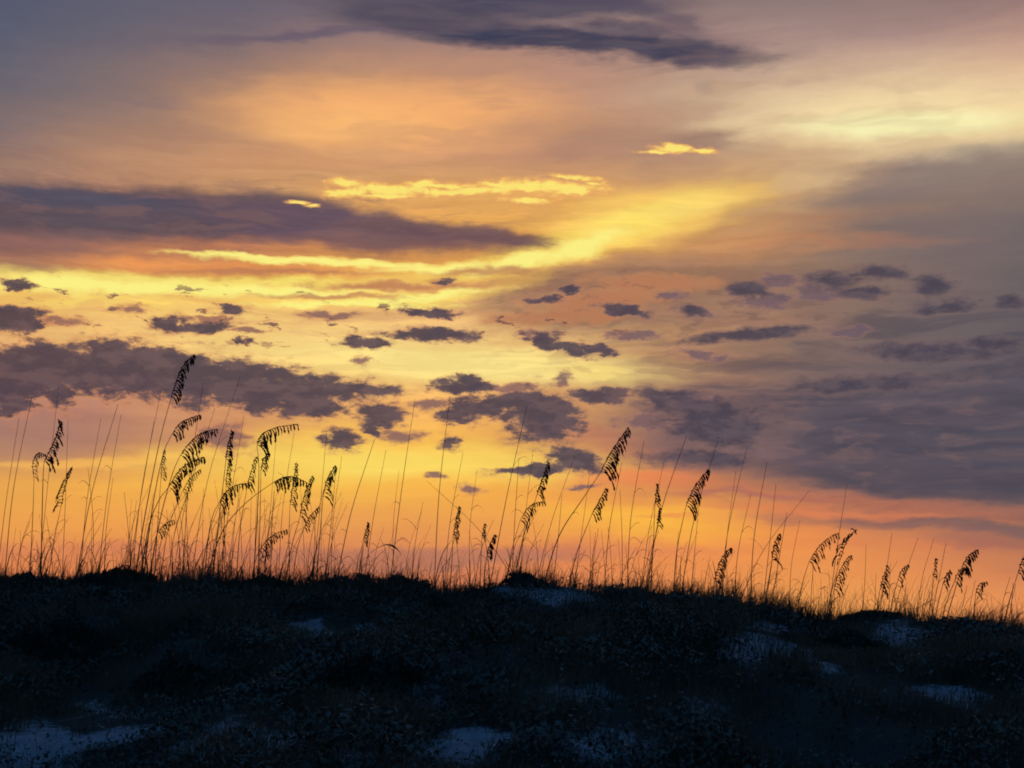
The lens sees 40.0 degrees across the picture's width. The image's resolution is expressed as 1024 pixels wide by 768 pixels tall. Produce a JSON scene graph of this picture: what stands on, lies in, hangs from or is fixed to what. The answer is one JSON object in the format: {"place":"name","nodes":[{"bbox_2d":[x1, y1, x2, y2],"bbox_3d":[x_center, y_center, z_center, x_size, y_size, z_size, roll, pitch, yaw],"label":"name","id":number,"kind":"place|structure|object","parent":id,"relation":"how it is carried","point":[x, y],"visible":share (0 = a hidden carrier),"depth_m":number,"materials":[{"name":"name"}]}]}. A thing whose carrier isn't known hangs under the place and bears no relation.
{"place":"outdoors","nodes":[
{"label":"outdoors","id":0,"kind":"place"},
{"bbox_2d":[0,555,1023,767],"bbox_3d":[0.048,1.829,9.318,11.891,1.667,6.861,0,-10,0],"label":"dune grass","id":1,"kind":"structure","parent":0,"point":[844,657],"depth_m":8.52,"materials":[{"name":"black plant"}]},
{"bbox_2d":[0,582,1023,767],"bbox_3d":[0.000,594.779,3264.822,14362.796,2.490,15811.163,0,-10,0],"label":"ground","id":2,"kind":"structure","parent":0,"point":[469,737],"depth_m":7.91,"materials":[{"name":"grey sand"}]},
{"bbox_2d":[0,420,18,564],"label":"bare stem","id":3,"kind":"object","parent":2,"relation":"on","point":[7,492],"visible":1,"depth_m":12.33,"materials":[{"name":"brown plant"}]},
{"bbox_2d":[1,397,53,576],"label":"bare stem","id":4,"kind":"object","parent":2,"relation":"on","point":[11,506],"visible":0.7,"depth_m":12.16,"materials":[{"name":"brown plant"}]},
{"bbox_2d":[0,570,66,589],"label":"shrub","id":5,"kind":"object","parent":2,"relation":"on","point":[29,572],"visible":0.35,"depth_m":11.78,"materials":[{"name":"black plant"}]},
{"bbox_2d":[17,387,59,576],"bbox_3d":[-4.169,0.914,12.264,0.474,1.848,0.186,4,-11,-22],"label":"bare stem","id":6,"kind":"object","parent":2,"relation":"on","point":[45,508],"visible":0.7,"depth_m":12.30,"materials":[{"name":"brown plant"}]},
{"bbox_2d":[30,452,47,576],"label":"sea oat","id":7,"kind":"object","parent":2,"relation":"on","point":[37,454],"visible":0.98,"depth_m":12.30,"materials":[{"name":"black plant"}]},
{"bbox_2d":[35,419,63,576],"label":"sea oat","id":8,"kind":"object","parent":2,"relation":"on","point":[51,460],"visible":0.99,"depth_m":12.02,"materials":[{"name":"black plant"}]},
{"bbox_2d":[46,468,71,576],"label":"sea oat","id":9,"kind":"object","parent":2,"relation":"on","point":[67,478],"visible":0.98,"depth_m":12.03,"materials":[{"name":"black plant"}]},
{"bbox_2d":[45,431,74,577],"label":"bare stem","id":10,"kind":"object","parent":2,"relation":"on","point":[62,572],"visible":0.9,"depth_m":11.95,"materials":[{"name":"brown plant"}]},
{"bbox_2d":[77,420,100,570],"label":"bare stem","id":11,"kind":"object","parent":2,"relation":"on","point":[86,504],"visible":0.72,"depth_m":12.18,"materials":[{"name":"brown plant"}]},
{"bbox_2d":[88,471,102,570],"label":"bare stem","id":12,"kind":"object","parent":2,"relation":"on","point":[93,528],"visible":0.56,"depth_m":12.21,"materials":[{"name":"brown plant"}]},
{"bbox_2d":[76,405,117,575],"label":"bare stem","id":13,"kind":"object","parent":2,"relation":"on","point":[79,568],"visible":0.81,"depth_m":12.04,"materials":[{"name":"brown plant"}]},
{"bbox_2d":[86,417,120,572],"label":"bare stem","id":14,"kind":"object","parent":2,"relation":"on","point":[104,520],"visible":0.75,"depth_m":12.05,"materials":[{"name":"brown plant"}]},
{"bbox_2d":[67,564,156,589],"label":"shrub","id":15,"kind":"object","parent":2,"relation":"on","point":[112,572],"visible":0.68,"depth_m":11.72,"materials":[{"name":"black plant"}]},
{"bbox_2d":[124,423,153,565],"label":"bare stem","id":16,"kind":"object","parent":2,"relation":"on","point":[138,510],"visible":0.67,"depth_m":12.06,"materials":[{"name":"brown plant"}]},
{"bbox_2d":[140,507,155,575],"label":"bare stem","id":17,"kind":"object","parent":2,"relation":"on","point":[141,541],"visible":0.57,"depth_m":11.85,"materials":[{"name":"brown plant"}]},
{"bbox_2d":[129,393,168,567],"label":"bare stem","id":18,"kind":"object","parent":2,"relation":"on","point":[139,503],"visible":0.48,"depth_m":12.21,"materials":[{"name":"brown plant"}]},
{"bbox_2d":[143,519,174,570],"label":"sea oat","id":19,"kind":"object","parent":2,"relation":"on","point":[165,524],"visible":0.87,"depth_m":11.99,"materials":[{"name":"black plant"}]},
{"bbox_2d":[123,354,195,571],"bbox_3d":[-3.013,0.707,11.945,0.523,1.963,0.295,-6,-12,30],"label":"sea oat","id":20,"kind":"object","parent":2,"relation":"on","point":[179,396],"visible":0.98,"depth_m":12.04,"materials":[{"name":"black plant"}]},
{"bbox_2d":[150,449,177,581],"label":"sea oat","id":21,"kind":"object","parent":2,"relation":"on","point":[165,473],"visible":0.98,"depth_m":11.88,"materials":[{"name":"black plant"}]},
{"bbox_2d":[151,496,186,582],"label":"bare stem","id":22,"kind":"object","parent":2,"relation":"on","point":[171,551],"visible":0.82,"depth_m":11.78,"materials":[{"name":"brown plant"}]},
{"bbox_2d":[133,456,205,557],"bbox_3d":[-2.960,1.189,12.057,0.669,1.124,0.131,-4,-11,20],"label":"sea oat","id":23,"kind":"object","parent":2,"relation":"on","point":[185,472],"visible":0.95,"depth_m":12.06,"materials":[{"name":"black plant"}]},
{"bbox_2d":[138,414,201,582],"bbox_3d":[-2.912,0.978,11.811,0.513,1.496,0.207,9,-13,-39],"label":"sea oat","id":24,"kind":"object","parent":2,"relation":"on","point":[183,426],"visible":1,"depth_m":11.98,"materials":[{"name":"black plant"}]},
{"bbox_2d":[128,643,212,701],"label":"shrub","id":25,"kind":"object","parent":2,"relation":"on","point":[167,673],"visible":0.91,"depth_m":8.38,"materials":[{"name":"black plant"}]},
{"bbox_2d":[156,469,201,577],"bbox_3d":[-2.891,1.216,12.022,0.415,1.009,0.203,0,-10,0],"label":"sea oat","id":26,"kind":"object","parent":2,"relation":"on","point":[186,493],"visible":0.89,"depth_m":12.15,"materials":[{"name":"black plant"}]},
{"bbox_2d":[143,429,217,572],"bbox_3d":[-2.915,1.031,11.942,0.756,1.326,0.319,-4,-11,21],"label":"sea oat","id":27,"kind":"object","parent":2,"relation":"on","point":[200,441],"visible":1,"depth_m":12.03,"materials":[{"name":"black plant"}]},
{"bbox_2d":[176,386,202,575],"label":"bare stem","id":28,"kind":"object","parent":2,"relation":"on","point":[187,498],"visible":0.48,"depth_m":12.25,"materials":[{"name":"brown plant"}]},
{"bbox_2d":[169,409,214,579],"bbox_3d":[-2.740,0.969,11.915,0.434,1.532,0.202,-4,-11,22],"label":"bare stem","id":29,"kind":"object","parent":2,"relation":"on","point":[181,524],"visible":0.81,"depth_m":11.85,"materials":[{"name":"brown plant"}]},
{"bbox_2d":[183,378,239,582],"bbox_3d":[-2.536,0.845,11.945,0.479,1.855,0.312,7,-13,-34],"label":"bare stem","id":30,"kind":"object","parent":2,"relation":"on","point":[202,504],"visible":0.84,"depth_m":11.85,"materials":[{"name":"brown plant"}]},
{"bbox_2d":[209,430,233,574],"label":"sea oat","id":31,"kind":"object","parent":2,"relation":"on","point":[230,454],"visible":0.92,"depth_m":12.13,"materials":[{"name":"black plant"}]},
{"bbox_2d":[215,460,232,581],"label":"sea oat","id":32,"kind":"object","parent":2,"relation":"on","point":[229,478],"visible":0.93,"depth_m":11.83,"materials":[{"name":"black plant"}]},
{"bbox_2d":[205,483,249,565],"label":"sea oat","id":33,"kind":"object","parent":2,"relation":"on","point":[231,495],"visible":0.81,"depth_m":12.18,"materials":[{"name":"black plant"}]},
{"bbox_2d":[216,417,243,573],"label":"bare stem","id":34,"kind":"object","parent":2,"relation":"on","point":[229,504],"visible":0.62,"depth_m":12.06,"materials":[{"name":"brown plant"}]},
{"bbox_2d":[224,456,258,577],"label":"sea oat","id":35,"kind":"object","parent":2,"relation":"on","point":[251,485],"visible":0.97,"depth_m":12.03,"materials":[{"name":"black plant"}]},
{"bbox_2d":[206,476,307,575],"bbox_3d":[-2.195,1.249,11.895,0.921,0.956,0.136,-1,-10,8],"label":"sea oat","id":36,"kind":"object","parent":2,"relation":"on","point":[283,481],"visible":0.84,"depth_m":11.96,"materials":[{"name":"black plant"}]},
{"bbox_2d":[231,575,293,589],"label":"shrub","id":37,"kind":"object","parent":2,"relation":"on","point":[268,582],"visible":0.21,"depth_m":11.75,"materials":[{"name":"black plant"}]},
{"bbox_2d":[255,452,272,578],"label":"sea oat","id":38,"kind":"object","parent":2,"relation":"on","point":[261,466],"visible":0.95,"depth_m":11.90,"materials":[{"name":"black plant"}]},
{"bbox_2d":[253,529,287,567],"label":"sea oat","id":39,"kind":"object","parent":2,"relation":"on","point":[284,531],"visible":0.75,"depth_m":12.21,"materials":[{"name":"black plant"}]},
{"bbox_2d":[251,424,298,575],"bbox_3d":[-2.076,1.074,12.121,0.417,1.477,0.228,-7,-13,35],"label":"sea oat","id":40,"kind":"object","parent":2,"relation":"on","point":[264,443],"visible":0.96,"depth_m":12.20,"materials":[{"name":"black plant"}]},
{"bbox_2d":[271,429,294,586],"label":"bare stem","id":41,"kind":"object","parent":2,"relation":"on","point":[279,576],"visible":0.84,"depth_m":11.75,"materials":[{"name":"brown plant"}]},
{"bbox_2d":[288,461,300,586],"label":"sea oat","id":42,"kind":"object","parent":2,"relation":"on","point":[296,471],"visible":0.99,"depth_m":11.71,"materials":[{"name":"black plant"}]},
{"bbox_2d":[282,476,314,586],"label":"sea oat","id":43,"kind":"object","parent":2,"relation":"on","point":[309,494],"visible":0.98,"depth_m":11.94,"materials":[{"name":"black plant"}]},
{"bbox_2d":[287,507,320,581],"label":"sea oat","id":44,"kind":"object","parent":2,"relation":"on","point":[313,517],"visible":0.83,"depth_m":12.14,"materials":[{"name":"black plant"}]},
{"bbox_2d":[302,431,326,583],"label":"bare stem","id":45,"kind":"object","parent":2,"relation":"on","point":[317,531],"visible":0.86,"depth_m":11.80,"materials":[{"name":"brown plant"}]},
{"bbox_2d":[316,471,335,578],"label":"bare stem","id":46,"kind":"object","parent":2,"relation":"on","point":[330,531],"visible":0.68,"depth_m":12.09,"materials":[{"name":"brown plant"}]},
{"bbox_2d":[316,465,336,582],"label":"sea oat","id":47,"kind":"object","parent":2,"relation":"on","point":[329,479],"visible":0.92,"depth_m":12.32,"materials":[{"name":"black plant"}]},
{"bbox_2d":[320,457,344,574],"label":"bare stem","id":48,"kind":"object","parent":2,"relation":"on","point":[332,531],"visible":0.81,"depth_m":11.89,"materials":[{"name":"brown plant"}]},
{"bbox_2d":[320,572,379,590],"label":"shrub","id":49,"kind":"object","parent":2,"relation":"on","point":[335,577],"visible":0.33,"depth_m":11.78,"materials":[{"name":"black plant"}]},
{"bbox_2d":[330,439,374,587],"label":"bare stem","id":50,"kind":"object","parent":2,"relation":"on","point":[346,533],"visible":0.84,"depth_m":11.73,"materials":[{"name":"brown plant"}]},
{"bbox_2d":[358,522,374,577],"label":"sea oat","id":51,"kind":"object","parent":2,"relation":"on","point":[368,530],"visible":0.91,"depth_m":11.98,"materials":[{"name":"black plant"}]},
{"bbox_2d":[311,636,423,700],"bbox_3d":[-0.839,1.671,8.288,0.580,0.368,0.615,10,-14,-44],"label":"shrub","id":52,"kind":"object","parent":2,"relation":"on","point":[385,669],"visible":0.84,"depth_m":8.18,"materials":[{"name":"black plant"}]},
{"bbox_2d":[349,452,388,573],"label":"bare stem","id":53,"kind":"object","parent":2,"relation":"on","point":[371,530],"visible":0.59,"depth_m":12.20,"materials":[{"name":"brown plant"}]},
{"bbox_2d":[382,401,418,576],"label":"bare stem","id":54,"kind":"object","parent":2,"relation":"on","point":[398,511],"visible":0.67,"depth_m":12.21,"materials":[{"name":"brown plant"}]},
{"bbox_2d":[371,572,433,600],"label":"shrub","id":55,"kind":"object","parent":2,"relation":"on","point":[397,585],"visible":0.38,"depth_m":11.65,"materials":[{"name":"black plant"}]},
{"bbox_2d":[423,398,458,589],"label":"bare stem","id":56,"kind":"object","parent":2,"relation":"on","point":[436,528],"visible":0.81,"depth_m":11.81,"materials":[{"name":"brown plant"}]},
{"bbox_2d":[440,455,462,595],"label":"bare stem","id":57,"kind":"object","parent":2,"relation":"on","point":[447,542],"visible":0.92,"depth_m":11.89,"materials":[{"name":"brown plant"}]},
{"bbox_2d":[445,506,460,584],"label":"sea oat","id":58,"kind":"object","parent":2,"relation":"on","point":[456,525],"visible":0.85,"depth_m":12.33,"materials":[{"name":"black plant"}]},
{"bbox_2d":[461,473,484,587],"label":"bare stem","id":59,"kind":"object","parent":2,"relation":"on","point":[472,551],"visible":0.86,"depth_m":11.99,"materials":[{"name":"brown plant"}]},
{"bbox_2d":[479,523,486,588],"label":"sea oat","id":60,"kind":"object","parent":2,"relation":"on","point":[484,533],"visible":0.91,"depth_m":12.32,"materials":[{"name":"black plant"}]},
{"bbox_2d":[484,535,497,582],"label":"sea oat","id":61,"kind":"object","parent":2,"relation":"on","point":[493,541],"visible":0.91,"depth_m":12.04,"materials":[{"name":"black plant"}]},
{"bbox_2d":[482,407,526,588],"bbox_3d":[-0.015,0.966,11.844,0.477,1.564,0.133,0,-10,0],"label":"bare stem","id":62,"kind":"object","parent":2,"relation":"on","point":[501,524],"visible":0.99,"depth_m":11.80,"materials":[{"name":"brown plant"}]},
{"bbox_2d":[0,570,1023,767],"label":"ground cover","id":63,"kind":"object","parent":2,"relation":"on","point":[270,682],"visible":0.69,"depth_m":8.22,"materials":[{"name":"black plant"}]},
{"bbox_2d":[506,462,525,586],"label":"bare stem","id":64,"kind":"object","parent":2,"relation":"on","point":[511,573],"visible":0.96,"depth_m":11.76,"materials":[{"name":"brown plant"}]},
{"bbox_2d":[502,455,541,581],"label":"bare stem","id":65,"kind":"object","parent":2,"relation":"on","point":[523,539],"visible":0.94,"depth_m":11.72,"materials":[{"name":"brown plant"}]},
{"bbox_2d":[497,569,548,587],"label":"shrub","id":66,"kind":"object","parent":2,"relation":"on","point":[509,580],"visible":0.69,"depth_m":11.76,"materials":[{"name":"black plant"}]},
{"bbox_2d":[501,501,545,580],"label":"sea oat","id":67,"kind":"object","parent":2,"relation":"on","point":[528,518],"visible":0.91,"depth_m":12.43,"materials":[{"name":"black plant"}]},
{"bbox_2d":[511,461,549,570],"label":"sea oat","id":68,"kind":"object","parent":2,"relation":"on","point":[542,489],"visible":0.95,"depth_m":12.28,"materials":[{"name":"black plant"}]},
{"bbox_2d":[570,473,591,585],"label":"bare stem","id":69,"kind":"object","parent":2,"relation":"on","point":[580,542],"visible":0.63,"depth_m":12.11,"materials":[{"name":"brown plant"}]},
{"bbox_2d":[542,427,630,588],"bbox_3d":[0.634,1.048,11.852,0.771,1.392,0.101,1,-10,-5],"label":"sea oat","id":70,"kind":"object","parent":2,"relation":"on","point":[617,460],"visible":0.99,"depth_m":11.94,"materials":[{"name":"black plant"}]},
{"bbox_2d":[564,488,608,586],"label":"sea oat","id":71,"kind":"object","parent":2,"relation":"on","point":[599,507],"visible":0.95,"depth_m":12.27,"materials":[{"name":"black plant"}]},
{"bbox_2d":[604,464,621,584],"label":"bare stem","id":72,"kind":"object","parent":2,"relation":"on","point":[608,536],"visible":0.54,"depth_m":12.13,"materials":[{"name":"brown plant"}]},
{"bbox_2d":[584,599,689,648],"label":"shrub","id":73,"kind":"object","parent":2,"relation":"on","point":[624,614],"visible":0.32,"depth_m":9.43,"materials":[{"name":"black plant"}]},
{"bbox_2d":[627,443,661,583],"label":"bare stem","id":74,"kind":"object","parent":2,"relation":"on","point":[634,524],"visible":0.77,"depth_m":11.94,"materials":[{"name":"brown plant"}]},
{"bbox_2d":[630,464,663,585],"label":"bare stem","id":75,"kind":"object","parent":2,"relation":"on","point":[646,546],"visible":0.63,"depth_m":12.03,"materials":[{"name":"brown plant"}]},
{"bbox_2d":[644,483,660,590],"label":"sea oat","id":76,"kind":"object","parent":2,"relation":"on","point":[658,496],"visible":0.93,"depth_m":11.81,"materials":[{"name":"black plant"}]},
{"bbox_2d":[647,508,662,578],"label":"sea oat","id":77,"kind":"object","parent":2,"relation":"on","point":[658,513],"visible":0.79,"depth_m":12.21,"materials":[{"name":"black plant"}]},
{"bbox_2d":[634,438,685,588],"bbox_3d":[1.171,1.132,11.872,0.583,1.390,0.256,-4,-11,19],"label":"bare stem","id":78,"kind":"object","parent":2,"relation":"on","point":[655,534],"visible":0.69,"depth_m":11.87,"materials":[{"name":"brown plant"}]},
{"bbox_2d":[673,469,709,591],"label":"sea oat","id":79,"kind":"object","parent":2,"relation":"on","point":[696,495],"visible":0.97,"depth_m":11.79,"materials":[{"name":"black plant"}]},
{"bbox_2d":[668,438,718,589],"bbox_3d":[1.570,1.211,12.229,0.526,1.541,0.226,0,-10,0],"label":"bare stem","id":80,"kind":"object","parent":2,"relation":"on","point":[690,537],"visible":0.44,"depth_m":12.22,"materials":[{"name":"brown plant"}]},
{"bbox_2d":[689,509,698,592],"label":"bare stem","id":81,"kind":"object","parent":2,"relation":"on","point":[693,562],"visible":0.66,"depth_m":11.80,"materials":[{"name":"brown plant"}]},
{"bbox_2d":[713,548,732,590],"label":"sea oat","id":82,"kind":"object","parent":2,"relation":"on","point":[730,550],"visible":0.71,"depth_m":12.26,"materials":[{"name":"black plant"}]},
{"bbox_2d":[702,448,746,592],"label":"bare stem","id":83,"kind":"object","parent":2,"relation":"on","point":[726,539],"visible":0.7,"depth_m":11.87,"materials":[{"name":"brown plant"}]},
{"bbox_2d":[731,495,753,594],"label":"bare stem","id":84,"kind":"object","parent":2,"relation":"on","point":[738,548],"visible":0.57,"depth_m":11.85,"materials":[{"name":"brown plant"}]},
{"bbox_2d":[746,464,766,599],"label":"bare stem","id":85,"kind":"object","parent":2,"relation":"on","point":[753,545],"visible":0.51,"depth_m":12.25,"materials":[{"name":"brown plant"}]},
{"bbox_2d":[759,487,778,605],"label":"bare stem","id":86,"kind":"object","parent":2,"relation":"on","point":[768,553],"visible":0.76,"depth_m":11.79,"materials":[{"name":"brown plant"}]},
{"bbox_2d":[735,491,808,597],"bbox_3d":[2.199,1.407,11.879,0.692,1.028,0.390,0,-10,0],"label":"bare stem","id":87,"kind":"object","parent":2,"relation":"on","point":[761,553],"visible":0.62,"depth_m":11.90,"materials":[{"name":"brown plant"}]},
{"bbox_2d":[766,533,782,594],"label":"sea oat","id":88,"kind":"object","parent":2,"relation":"on","point":[778,539],"visible":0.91,"depth_m":12.16,"materials":[{"name":"black plant"}]},
{"bbox_2d":[793,533,839,609],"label":"sea oat","id":89,"kind":"object","parent":2,"relation":"on","point":[821,548],"visible":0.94,"depth_m":12.30,"materials":[{"name":"black plant"}]},
{"bbox_2d":[827,486,846,614],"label":"bare stem","id":90,"kind":"object","parent":2,"relation":"on","point":[835,559],"visible":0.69,"depth_m":12.21,"materials":[{"name":"brown plant"}]},
{"bbox_2d":[829,555,852,611],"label":"sea oat","id":91,"kind":"object","parent":2,"relation":"on","point":[842,573],"visible":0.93,"depth_m":12.05,"materials":[{"name":"black plant"}]},
{"bbox_2d":[828,528,856,614],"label":"sea oat","id":92,"kind":"object","parent":2,"relation":"on","point":[846,539],"visible":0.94,"depth_m":12.31,"materials":[{"name":"black plant"}]},
{"bbox_2d":[820,625,898,654],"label":"shrub","id":93,"kind":"object","parent":2,"relation":"on","point":[853,638],"visible":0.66,"depth_m":10.15,"materials":[{"name":"black plant"}]},
{"bbox_2d":[841,609,903,621],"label":"shrub","id":94,"kind":"object","parent":2,"relation":"on","point":[884,615],"visible":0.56,"depth_m":11.69,"materials":[{"name":"black plant"}]},
{"bbox_2d":[870,565,889,609],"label":"sea oat","id":95,"kind":"object","parent":2,"relation":"on","point":[881,584],"visible":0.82,"depth_m":12.19,"materials":[{"name":"black plant"}]},
{"bbox_2d":[890,565,909,612],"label":"sea oat","id":96,"kind":"object","parent":2,"relation":"on","point":[900,573],"visible":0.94,"depth_m":11.98,"materials":[{"name":"black plant"}]},
{"bbox_2d":[927,558,938,614],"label":"sea oat","id":97,"kind":"object","parent":2,"relation":"on","point":[936,563],"visible":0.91,"depth_m":12.21,"materials":[{"name":"black plant"}]},
{"bbox_2d":[935,570,952,617],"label":"sea oat","id":98,"kind":"object","parent":2,"relation":"on","point":[949,577],"visible":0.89,"depth_m":11.79,"materials":[{"name":"black plant"}]},
{"bbox_2d":[938,568,970,619],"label":"sea oat","id":99,"kind":"object","parent":2,"relation":"on","point":[967,571],"visible":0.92,"depth_m":11.68,"materials":[{"name":"black plant"}]},
{"bbox_2d":[946,549,978,617],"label":"sea oat","id":100,"kind":"object","parent":2,"relation":"on","point":[969,560],"visible":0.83,"depth_m":12.19,"materials":[{"name":"black plant"}]},
{"bbox_2d":[974,581,987,605],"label":"sea oat","id":101,"kind":"object","parent":2,"relation":"on","point":[982,583],"visible":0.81,"depth_m":12.06,"materials":[{"name":"brown plant"}]},
{"bbox_2d":[1005,557,1023,616],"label":"sea oat","id":102,"kind":"object","parent":2,"relation":"on","point":[1022,559],"visible":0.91,"depth_m":11.97,"materials":[{"name":"black plant"}]},
{"bbox_2d":[0,535,1023,631],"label":"crest grass","id":103,"kind":"structure","parent":0,"point":[549,586],"depth_m":11.68,"materials":[{"name":"black plant"}]},
{"bbox_2d":[0,0,1023,623],"label":"sky","id":104,"kind":"structure","parent":0,"point":[790,233],"materials":[{"name":"orange"}]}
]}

